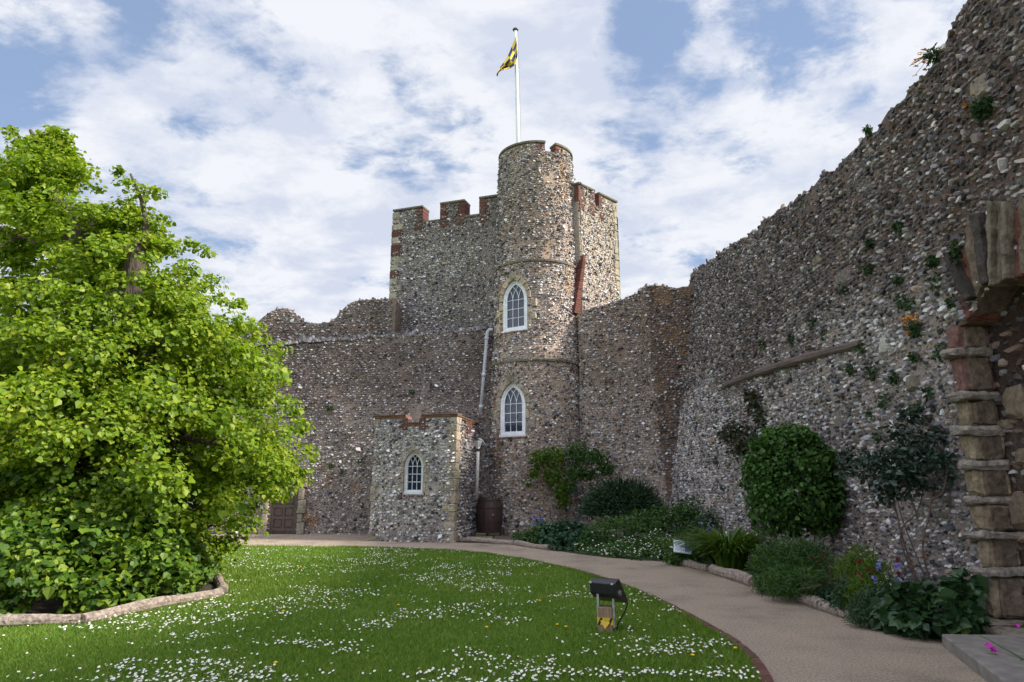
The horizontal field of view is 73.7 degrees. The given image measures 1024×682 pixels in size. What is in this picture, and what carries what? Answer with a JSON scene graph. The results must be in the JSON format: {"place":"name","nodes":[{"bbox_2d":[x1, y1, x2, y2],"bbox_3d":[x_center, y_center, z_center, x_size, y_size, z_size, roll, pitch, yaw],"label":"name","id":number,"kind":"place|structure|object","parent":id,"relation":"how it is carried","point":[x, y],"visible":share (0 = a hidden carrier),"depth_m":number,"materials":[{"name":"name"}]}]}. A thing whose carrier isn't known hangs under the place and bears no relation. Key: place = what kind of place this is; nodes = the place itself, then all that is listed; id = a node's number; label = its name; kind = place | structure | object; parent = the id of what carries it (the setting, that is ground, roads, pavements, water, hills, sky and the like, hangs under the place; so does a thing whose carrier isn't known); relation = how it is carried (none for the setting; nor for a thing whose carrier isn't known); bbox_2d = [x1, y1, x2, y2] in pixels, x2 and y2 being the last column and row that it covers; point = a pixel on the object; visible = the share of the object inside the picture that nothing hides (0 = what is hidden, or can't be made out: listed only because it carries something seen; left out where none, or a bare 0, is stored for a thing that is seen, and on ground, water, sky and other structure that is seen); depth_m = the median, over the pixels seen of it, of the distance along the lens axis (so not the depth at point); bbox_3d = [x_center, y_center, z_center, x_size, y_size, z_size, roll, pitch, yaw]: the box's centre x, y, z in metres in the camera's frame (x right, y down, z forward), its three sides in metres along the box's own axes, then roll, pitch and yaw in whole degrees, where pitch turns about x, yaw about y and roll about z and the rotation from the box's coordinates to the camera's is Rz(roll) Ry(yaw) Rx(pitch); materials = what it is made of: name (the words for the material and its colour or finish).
{"place":"outdoors","nodes":[
{"label":"outdoors","id":0,"kind":"place"},
{"bbox_2d":[0,544,766,681],"bbox_3d":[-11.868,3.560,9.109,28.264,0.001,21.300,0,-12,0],"label":"lawn","id":1,"kind":"structure","parent":0,"point":[383,625],"depth_m":7.78,"materials":[{"name":"green plant"}]},
{"bbox_2d":[0,614,80,627],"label":"edging log","id":2,"kind":"object","parent":1,"relation":"on","point":[11,620],"visible":0.73,"depth_m":7.92,"materials":[{"name":"beige stone"}]},
{"bbox_2d":[0,579,216,613],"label":"tree bed","id":3,"kind":"object","parent":1,"relation":"on","point":[43,606],"visible":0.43,"depth_m":9.22,"materials":[{"name":"soil"}]},
{"bbox_2d":[0,125,320,614],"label":"lime tree","id":4,"kind":"object","parent":3,"relation":"on","point":[118,407],"visible":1,"depth_m":10.84,"materials":[{"name":"green plant"}]},
{"bbox_2d":[80,588,223,623],"bbox_3d":[-4.719,3.502,9.075,0.186,0.199,2.171,-5,-13,21],"label":"edging log","id":5,"kind":"object","parent":1,"relation":"on","point":[138,606],"visible":0.69,"depth_m":8.87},
{"bbox_2d":[213,574,228,594],"bbox_3d":[-4.626,3.879,10.846,0.176,0.184,1.522,6,-13,-25],"label":"edging log","id":6,"kind":"object","parent":1,"relation":"on","point":[218,581],"visible":0.81,"depth_m":10.75,"materials":[{"name":"beige wood"}]},
{"bbox_2d":[0,546,760,681],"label":"daisy carpet","id":7,"kind":"object","parent":1,"relation":"on","point":[213,678],"visible":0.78,"depth_m":7.29,"materials":[{"name":"white plant"}]},
{"bbox_2d":[590,577,627,632],"bbox_3d":[1.106,2.997,7.731,0.336,0.598,0.338,-9,-15,35],"label":"floodlight","id":8,"kind":"object","parent":1,"relation":"on","point":[608,589],"visible":0.96,"depth_m":7.64,"materials":[{"name":"metal"}]},
{"bbox_2d":[0,0,966,325],"label":"sky","id":9,"kind":"structure","parent":0,"point":[284,138],"materials":[{"name":"blue"}]},
{"bbox_2d":[488,532,499,536],"bbox_3d":[-0.571,6.196,21.857,0.388,0.139,0.569,0,-12,0],"label":"plinth stone","id":10,"kind":"object","parent":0,"point":[493,534],"visible":0.62,"depth_m":21.59,"materials":[{"name":"grey stone"}]},
{"bbox_2d":[476,498,502,532],"bbox_3d":[-0.730,5.615,22.040,0.870,1.080,0.919,0,-12,0],"label":"barrel","id":11,"kind":"object","parent":10,"relation":"on","point":[489,515],"visible":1,"depth_m":21.73,"materials":[{"name":"brown wood"}]},
{"bbox_2d":[203,533,986,681],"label":"path","id":12,"kind":"structure","parent":0,"point":[786,641],"depth_m":8.13,"materials":[{"name":"beige concrete"}]},
{"bbox_2d":[367,413,480,542],"bbox_3d":[-2.704,4.465,22.151,2.932,3.839,3.885,-2,-12,10],"label":"porch","id":13,"kind":"object","parent":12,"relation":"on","point":[422,488],"visible":0.96,"depth_m":20.57,"materials":[{"name":"white stone"}]},
{"bbox_2d":[397,446,427,496],"bbox_3d":[-2.964,3.936,20.635,0.982,1.518,0.307,-3,-12,14],"label":"window","id":14,"kind":"structure","parent":13,"relation":"in","point":[413,476],"depth_m":20.62,"materials":[{"name":"white paint"}]},
{"bbox_2d":[514,540,551,549],"bbox_3d":[0.524,5.442,18.197,0.170,0.172,1.785,6,-14,-28],"label":"edging log","id":15,"kind":"object","parent":12,"relation":"on","point":[530,545],"visible":0.91,"depth_m":18.09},
{"bbox_2d":[393,547,773,681],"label":"kerb","id":16,"kind":"structure","parent":12,"relation":"on","point":[763,669],"depth_m":6.75,"materials":[{"name":"brick"}]},
{"bbox_2d":[463,535,857,598],"bbox_3d":[2.006,4.837,15.099,7.189,0.001,16.050,0,-12,0],"label":"flower bed","id":17,"kind":"object","parent":12,"relation":"on","point":[709,562],"visible":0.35,"depth_m":16.01,"materials":[{"name":"soil"}]},
{"bbox_2d":[460,536,492,541],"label":"paving slab","id":18,"kind":"structure","parent":17,"relation":"on","point":[480,537],"depth_m":21.35,"materials":[{"name":"grey stone"}]},
{"bbox_2d":[475,532,486,535],"bbox_3d":[-1.000,6.196,21.860,0.368,0.139,0.568,0,-12,0],"label":"plinth stone","id":19,"kind":"object","parent":17,"relation":"on","point":[480,534],"visible":0.64,"depth_m":21.59,"materials":[{"name":"beige stone"}]},
{"bbox_2d":[458,537,514,544],"bbox_3d":[-0.762,5.746,19.624,1.981,0.183,0.171,-8,-14,33],"label":"edging log","id":20,"kind":"object","parent":17,"relation":"on","point":[484,540],"visible":0.89,"depth_m":19.54,"materials":[{"name":"beige wood"}]},
{"bbox_2d":[494,536,515,539],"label":"paving slab","id":21,"kind":"structure","parent":17,"relation":"on","point":[502,537],"depth_m":20.74,"materials":[{"name":"grey stone"}]},
{"bbox_2d":[510,510,552,543],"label":"leafy clump","id":22,"kind":"object","parent":17,"relation":"on","point":[526,536],"visible":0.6,"depth_m":19.41,"materials":[{"name":"green plant"}]},
{"bbox_2d":[523,446,571,520],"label":"climbing shrub","id":23,"kind":"object","parent":17,"relation":"on","point":[554,475],"visible":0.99,"depth_m":21.83,"materials":[{"name":"green plant"}]},
{"bbox_2d":[538,517,598,550],"bbox_3d":[1.508,5.055,17.885,1.628,0.874,1.677,0,-12,0],"label":"cranesbill","id":24,"kind":"object","parent":17,"relation":"on","point":[561,537],"visible":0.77,"depth_m":17.84,"materials":[{"name":"green plant"}]},
{"bbox_2d":[562,439,615,526],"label":"climbing shrub","id":25,"kind":"object","parent":17,"relation":"on","point":[582,474],"visible":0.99,"depth_m":21.74,"materials":[{"name":"green plant"}]},
{"bbox_2d":[570,512,673,560],"bbox_3d":[2.713,4.713,16.544,2.549,1.004,3.234,0,-12,0],"label":"white flowered shrub","id":26,"kind":"object","parent":17,"relation":"on","point":[621,548],"visible":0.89,"depth_m":16.72,"materials":[{"name":"green plant"}]},
{"bbox_2d":[577,472,666,517],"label":"spiky shrub","id":27,"kind":"object","parent":17,"relation":"on","point":[601,500],"visible":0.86,"depth_m":19.29,"materials":[{"name":"green plant"}]},
{"bbox_2d":[591,495,702,538],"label":"arching shrub","id":28,"kind":"object","parent":17,"relation":"on","point":[679,516],"visible":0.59,"depth_m":18.17,"materials":[{"name":"green plant"}]},
{"bbox_2d":[643,533,678,553],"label":"strap leaf plant","id":29,"kind":"object","parent":17,"relation":"on","point":[661,540],"visible":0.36,"depth_m":15.54,"materials":[{"name":"green plant"}]},
{"bbox_2d":[673,540,690,565],"bbox_3d":[3.486,4.340,13.945,0.350,0.514,0.387,-3,-12,15],"label":"information panel","id":30,"kind":"object","parent":17,"relation":"on","point":[676,549],"visible":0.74,"depth_m":13.90,"materials":[{"name":"white plastic"}]},
{"bbox_2d":[662,551,707,565],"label":"leafy tuft","id":31,"kind":"object","parent":17,"relation":"on","point":[671,557],"visible":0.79,"depth_m":13.94,"materials":[{"name":"green plant"}]},
{"bbox_2d":[659,504,720,561],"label":"leafy perennial","id":32,"kind":"object","parent":17,"relation":"on","point":[703,520],"visible":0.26,"depth_m":16.59,"materials":[{"name":"green plant"}]},
{"bbox_2d":[661,522,785,569],"bbox_3d":[4.214,4.017,13.420,2.508,0.882,2.736,0,-12,0],"label":"lily clump","id":33,"kind":"object","parent":17,"relation":"on","point":[731,551],"visible":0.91,"depth_m":13.08,"materials":[{"name":"green plant"}]},
{"bbox_2d":[713,386,767,561],"bbox_3d":[5.139,2.871,14.712,0.982,3.702,2.020,6,-13,-25],"label":"climbing rose","id":34,"kind":"object","parent":17,"relation":"on","point":[742,434],"visible":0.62,"depth_m":14.77,"materials":[{"name":"green plant"}]},
{"bbox_2d":[744,533,837,602],"bbox_3d":[4.020,3.315,10.002,1.398,0.976,1.443,-8,-14,32],"label":"feathery perennial","id":35,"kind":"object","parent":17,"relation":"on","point":[770,576],"visible":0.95,"depth_m":9.90,"materials":[{"name":"green plant"}]},
{"bbox_2d":[735,422,850,545],"bbox_3d":[4.670,2.660,11.220,1.817,2.670,1.572,0,-12,0],"label":"round shrub","id":36,"kind":"object","parent":17,"relation":"on","point":[772,470],"visible":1,"depth_m":10.95,"materials":[{"name":"green plant"}]},
{"bbox_2d":[791,561,839,598],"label":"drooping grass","id":37,"kind":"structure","parent":17,"relation":"on","point":[831,577],"depth_m":9.20,"materials":[{"name":"green plant"}]},
{"bbox_2d":[795,542,835,592],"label":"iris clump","id":38,"kind":"object","parent":17,"relation":"on","point":[815,561],"visible":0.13,"depth_m":10.04,"materials":[{"name":"green plant"}]},
{"bbox_2d":[803,581,850,618],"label":"perennial","id":39,"kind":"object","parent":17,"relation":"on","point":[826,595],"visible":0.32,"depth_m":9.07,"materials":[{"name":"green plant"}]},
{"bbox_2d":[827,575,898,627],"bbox_3d":[4.204,3.133,8.189,0.749,0.588,1.025,0,-12,0],"label":"fennel","id":40,"kind":"object","parent":17,"relation":"on","point":[862,611],"visible":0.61,"depth_m":8.02,"materials":[{"name":"green plant"}]},
{"bbox_2d":[829,542,912,608],"bbox_3d":[4.396,2.998,8.654,1.052,0.906,1.025,8,-15,-35],"label":"red flowered perennial","id":41,"kind":"object","parent":17,"relation":"on","point":[858,579],"visible":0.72,"depth_m":8.65,"materials":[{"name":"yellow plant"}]},
{"bbox_2d":[872,558,901,592],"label":"bluebell","id":42,"kind":"object","parent":17,"relation":"on","point":[877,568],"visible":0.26,"depth_m":8.15,"materials":[{"name":"purple plant"}]},
{"bbox_2d":[833,398,960,580],"bbox_3d":[4.841,2.065,8.530,1.453,2.714,0.851,-7,-14,29],"label":"rose bush","id":43,"kind":"object","parent":17,"relation":"on","point":[880,464],"visible":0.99,"depth_m":8.46,"materials":[{"name":"green plant"}]},
{"bbox_2d":[866,567,991,639],"bbox_3d":[4.649,2.927,7.564,1.262,0.804,1.093,0,-12,0],"label":"leaved plant","id":44,"kind":"object","parent":17,"relation":"on","point":[930,609],"visible":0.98,"depth_m":7.46,"materials":[{"name":"green plant"}]},
{"bbox_2d":[674,559,709,570],"bbox_3d":[3.566,4.512,13.847,0.182,0.187,1.580,3,-12,-13],"label":"edging log","id":45,"kind":"object","parent":12,"relation":"on","point":[688,563],"visible":0.62,"depth_m":13.47,"materials":[{"name":"beige wood"}]},
{"bbox_2d":[708,564,757,586],"bbox_3d":[3.869,4.091,11.947,0.230,0.232,1.752,1,-12,-5],"label":"edging log","id":46,"kind":"object","parent":12,"relation":"on","point":[740,577],"visible":0.84,"depth_m":11.76,"materials":[{"name":"beige wood"}]},
{"bbox_2d":[794,593,857,620],"bbox_3d":[4.114,3.467,8.928,0.186,0.180,1.570,1,-12,-4],"label":"edging log","id":47,"kind":"object","parent":12,"relation":"on","point":[809,601],"visible":0.62,"depth_m":8.97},
{"bbox_2d":[942,634,1023,681],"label":"stone step","id":48,"kind":"object","parent":12,"relation":"on","point":[974,653],"visible":1,"depth_m":6.22,"materials":[{"name":"grey stone"}]},
{"bbox_2d":[979,624,1023,660],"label":"flower spike","id":49,"kind":"object","parent":48,"relation":"on","point":[989,645],"visible":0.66,"depth_m":6.16,"materials":[{"name":"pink plant"}]},
{"label":"ground","id":50,"kind":"structure","parent":0,"visible":0},
{"bbox_2d":[6,328,498,533],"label":"curtain wall","id":51,"kind":"structure","parent":50,"relation":"on","point":[357,384],"depth_m":24.36,"materials":[{"name":"grey stone"}]},
{"bbox_2d":[258,477,307,533],"bbox_3d":[-7.843,5.606,23.523,1.554,2.020,0.413,0,-12,0],"label":"door frame","id":52,"kind":"structure","parent":51,"relation":"attached to","point":[282,518],"depth_m":23.41,"materials":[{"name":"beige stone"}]},
{"bbox_2d":[270,480,297,532],"bbox_3d":[-7.843,5.715,23.579,0.866,1.784,0.135,0,-12,0],"label":"door leaf","id":53,"kind":"structure","parent":52,"relation":"in","point":[283,516],"depth_m":23.46,"materials":[{"name":"brown wood"}]},
{"bbox_2d":[324,406,333,410],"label":"wall plant","id":54,"kind":"object","parent":51,"relation":"attached to","point":[328,409],"depth_m":24.14,"materials":[{"name":"green plant"}]},
{"bbox_2d":[215,297,494,346],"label":"ruined wall","id":55,"kind":"structure","parent":51,"relation":"on","point":[373,317],"depth_m":25.70,"materials":[{"name":"grey stone"}]},
{"bbox_2d":[474,438,486,498],"bbox_3d":[-0.981,4.190,22.473,0.234,1.950,0.771,-7,-14,29],"label":"rain hopper pipe","id":56,"kind":"object","parent":51,"relation":"attached to","point":[477,443],"visible":1,"depth_m":22.24,"materials":[{"name":"metal"}]},
{"bbox_2d":[479,328,492,412],"bbox_3d":[-0.920,1.035,24.096,0.473,3.037,0.186,0,-12,0],"label":"drainpipe","id":57,"kind":"object","parent":51,"relation":"attached to","point":[484,368],"visible":1,"depth_m":24.07,"materials":[{"name":"grey metal"}]},
{"bbox_2d":[389,182,620,343],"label":"castle keep","id":58,"kind":"structure","parent":50,"relation":"on","point":[442,269],"depth_m":26.72,"materials":[{"name":"stone"}]},
{"bbox_2d":[487,140,581,536],"bbox_3d":[0.934,-0.199,25.152,3.777,14.192,3.679,0,-12,0],"label":"stair turret","id":59,"kind":"object","parent":50,"relation":"on","point":[535,392],"visible":0.81,"depth_m":23.87,"materials":[{"name":"white stone"}]},
{"bbox_2d":[493,374,535,439],"bbox_3d":[0.069,2.251,23.357,1.686,2.192,0.430,-8,-14,33],"label":"window","id":60,"kind":"structure","parent":59,"relation":"in","point":[512,406],"depth_m":23.34,"materials":[{"name":"white paint"}]},
{"bbox_2d":[513,27,520,142],"bbox_3d":[0.190,-10.024,27.433,0.344,5.748,0.250,0,-12,0],"label":"flagpole","id":61,"kind":"object","parent":59,"relation":"on","point":[518,120],"visible":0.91,"depth_m":27.32,"materials":[{"name":"metal"}]},
{"bbox_2d":[497,35,516,75],"bbox_3d":[-0.201,-11.492,27.539,0.841,1.895,0.363,0,-12,0],"label":"flag","id":62,"kind":"object","parent":61,"relation":"attached to","point":[510,61],"visible":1,"depth_m":27.55,"materials":[{"name":"yellow fabric"}]},
{"bbox_2d":[496,272,537,335],"bbox_3d":[0.141,-1.338,24.244,1.697,2.236,0.444,-8,-14,33],"label":"window","id":63,"kind":"structure","parent":59,"relation":"in","point":[514,293],"depth_m":24.23,"materials":[{"name":"white paint"}]},
{"bbox_2d":[577,283,694,537],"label":"curtain wall","id":64,"kind":"structure","parent":50,"relation":"on","point":[633,349],"depth_m":22.74,"materials":[{"name":"grey stone"}]},
{"bbox_2d":[664,0,1023,618],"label":"curtain wall","id":65,"kind":"structure","parent":50,"relation":"on","point":[925,170],"depth_m":10.10,"materials":[{"name":"grey stone"}]},
{"bbox_2d":[758,339,764,350],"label":"wall plant","id":66,"kind":"object","parent":65,"relation":"attached to","point":[760,341],"depth_m":14.55,"materials":[{"name":"green plant"}]},
{"bbox_2d":[786,331,794,343],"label":"wall plant","id":67,"kind":"object","parent":65,"relation":"attached to","point":[789,339],"depth_m":12.97,"materials":[{"name":"green plant"}]},
{"bbox_2d":[723,340,862,387],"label":"timber beam","id":68,"kind":"structure","parent":65,"relation":"attached to","point":[813,355],"depth_m":12.57,"materials":[{"name":"brown wood"}]},
{"bbox_2d":[806,318,814,328],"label":"wall plant","id":69,"kind":"object","parent":65,"relation":"attached to","point":[811,321],"depth_m":12.07,"materials":[{"name":"green plant"}]},
{"bbox_2d":[834,282,846,296],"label":"wall plant","id":70,"kind":"object","parent":65,"relation":"attached to","point":[843,291],"depth_m":10.98,"materials":[{"name":"green plant"}]},
{"bbox_2d":[844,364,853,377],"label":"wall plant","id":71,"kind":"object","parent":65,"relation":"attached to","point":[847,370],"depth_m":10.69,"materials":[{"name":"green plant"}]},
{"bbox_2d":[852,343,865,353],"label":"wall plant","id":72,"kind":"object","parent":65,"relation":"attached to","point":[859,347],"depth_m":10.36,"materials":[{"name":"green plant"}]},
{"bbox_2d":[858,263,873,276],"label":"wall plant","id":73,"kind":"object","parent":65,"relation":"attached to","point":[867,268],"depth_m":10.17,"materials":[{"name":"green plant"}]},
{"bbox_2d":[861,124,872,134],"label":"wall plant","id":74,"kind":"object","parent":65,"relation":"attached to","point":[867,129],"depth_m":10.16,"materials":[{"name":"green plant"}]},
{"bbox_2d":[863,407,872,420],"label":"wall plant","id":75,"kind":"object","parent":65,"relation":"attached to","point":[868,413],"depth_m":10.10,"materials":[{"name":"green plant"}]},
{"bbox_2d":[863,364,876,380],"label":"wall plant","id":76,"kind":"object","parent":65,"relation":"attached to","point":[872,376],"depth_m":10.05,"materials":[{"name":"green plant"}]},
{"bbox_2d":[865,238,875,249],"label":"wall plant","id":77,"kind":"object","parent":65,"relation":"attached to","point":[868,246],"depth_m":10.11,"materials":[{"name":"green plant"}]},
{"bbox_2d":[871,427,883,443],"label":"wall plant","id":78,"kind":"object","parent":65,"relation":"attached to","point":[875,437],"depth_m":9.86,"materials":[{"name":"green plant"}]},
{"bbox_2d":[877,392,890,410],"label":"wall plant","id":79,"kind":"object","parent":65,"relation":"attached to","point":[881,403],"depth_m":9.71,"materials":[{"name":"green plant"}]},
{"bbox_2d":[887,371,898,385],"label":"wall plant","id":80,"kind":"object","parent":65,"relation":"attached to","point":[892,379],"depth_m":9.47,"materials":[{"name":"green plant"}]},
{"bbox_2d":[891,220,903,233],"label":"wall plant","id":81,"kind":"object","parent":65,"relation":"attached to","point":[898,227],"depth_m":9.37,"materials":[{"name":"green plant"}]},
{"bbox_2d":[891,269,904,286],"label":"wall plant","id":82,"kind":"object","parent":65,"relation":"attached to","point":[896,280],"depth_m":9.36,"materials":[{"name":"green plant"}]},
{"bbox_2d":[895,293,905,309],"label":"wall plant","id":83,"kind":"object","parent":65,"relation":"attached to","point":[899,304],"depth_m":9.29,"materials":[{"name":"green plant"}]},
{"bbox_2d":[902,296,916,310],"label":"wall plant","id":84,"kind":"object","parent":65,"relation":"attached to","point":[907,303],"depth_m":9.08,"materials":[{"name":"green plant"}]},
{"bbox_2d":[901,315,924,339],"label":"wallflower","id":85,"kind":"object","parent":65,"relation":"attached to","point":[913,330],"visible":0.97,"depth_m":8.95,"materials":[{"name":"green plant"}]},
{"bbox_2d":[906,351,920,363],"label":"wall plant","id":86,"kind":"object","parent":65,"relation":"attached to","point":[912,357],"depth_m":8.97,"materials":[{"name":"green plant"}]},
{"bbox_2d":[906,402,921,418],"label":"wall plant","id":87,"kind":"object","parent":65,"relation":"attached to","point":[913,405],"depth_m":8.97,"materials":[{"name":"green plant"}]},
{"bbox_2d":[909,42,940,75],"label":"wallflower","id":88,"kind":"object","parent":65,"relation":"attached to","point":[929,54],"visible":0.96,"depth_m":8.63,"materials":[{"name":"green plant"}]},
{"bbox_2d":[921,386,934,400],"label":"wall plant","id":89,"kind":"object","parent":65,"relation":"attached to","point":[927,390],"depth_m":8.69,"materials":[{"name":"green plant"}]},
{"bbox_2d":[923,271,941,293],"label":"wall plant","id":90,"kind":"object","parent":65,"relation":"attached to","point":[935,280],"depth_m":8.53,"materials":[{"name":"green plant"}]},
{"bbox_2d":[926,254,939,269],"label":"wall plant","id":91,"kind":"object","parent":65,"relation":"attached to","point":[931,264],"depth_m":8.59,"materials":[{"name":"green plant"}]},
{"bbox_2d":[930,342,945,362],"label":"wall plant","id":92,"kind":"object","parent":65,"relation":"attached to","point":[937,354],"depth_m":8.46,"materials":[{"name":"green plant"}]},
{"bbox_2d":[944,293,957,308],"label":"wall plant","id":93,"kind":"object","parent":65,"relation":"attached to","point":[950,303],"depth_m":8.22,"materials":[{"name":"green plant"}]},
{"bbox_2d":[945,239,963,256],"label":"wall plant","id":94,"kind":"object","parent":65,"relation":"attached to","point":[953,248],"depth_m":8.14,"materials":[{"name":"green plant"}]},
{"bbox_2d":[948,249,964,265],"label":"wall plant","id":95,"kind":"object","parent":65,"relation":"attached to","point":[957,260],"depth_m":8.07,"materials":[{"name":"green plant"}]},
{"bbox_2d":[948,94,997,120],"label":"wallflower","id":96,"kind":"object","parent":65,"relation":"attached to","point":[984,103],"visible":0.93,"depth_m":7.61,"materials":[{"name":"green plant"}]},
{"bbox_2d":[939,198,1023,634],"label":"arched doorway","id":97,"kind":"structure","parent":65,"relation":"attached to","point":[985,341],"depth_m":7.76,"materials":[{"name":"brown stone"}]}
]}

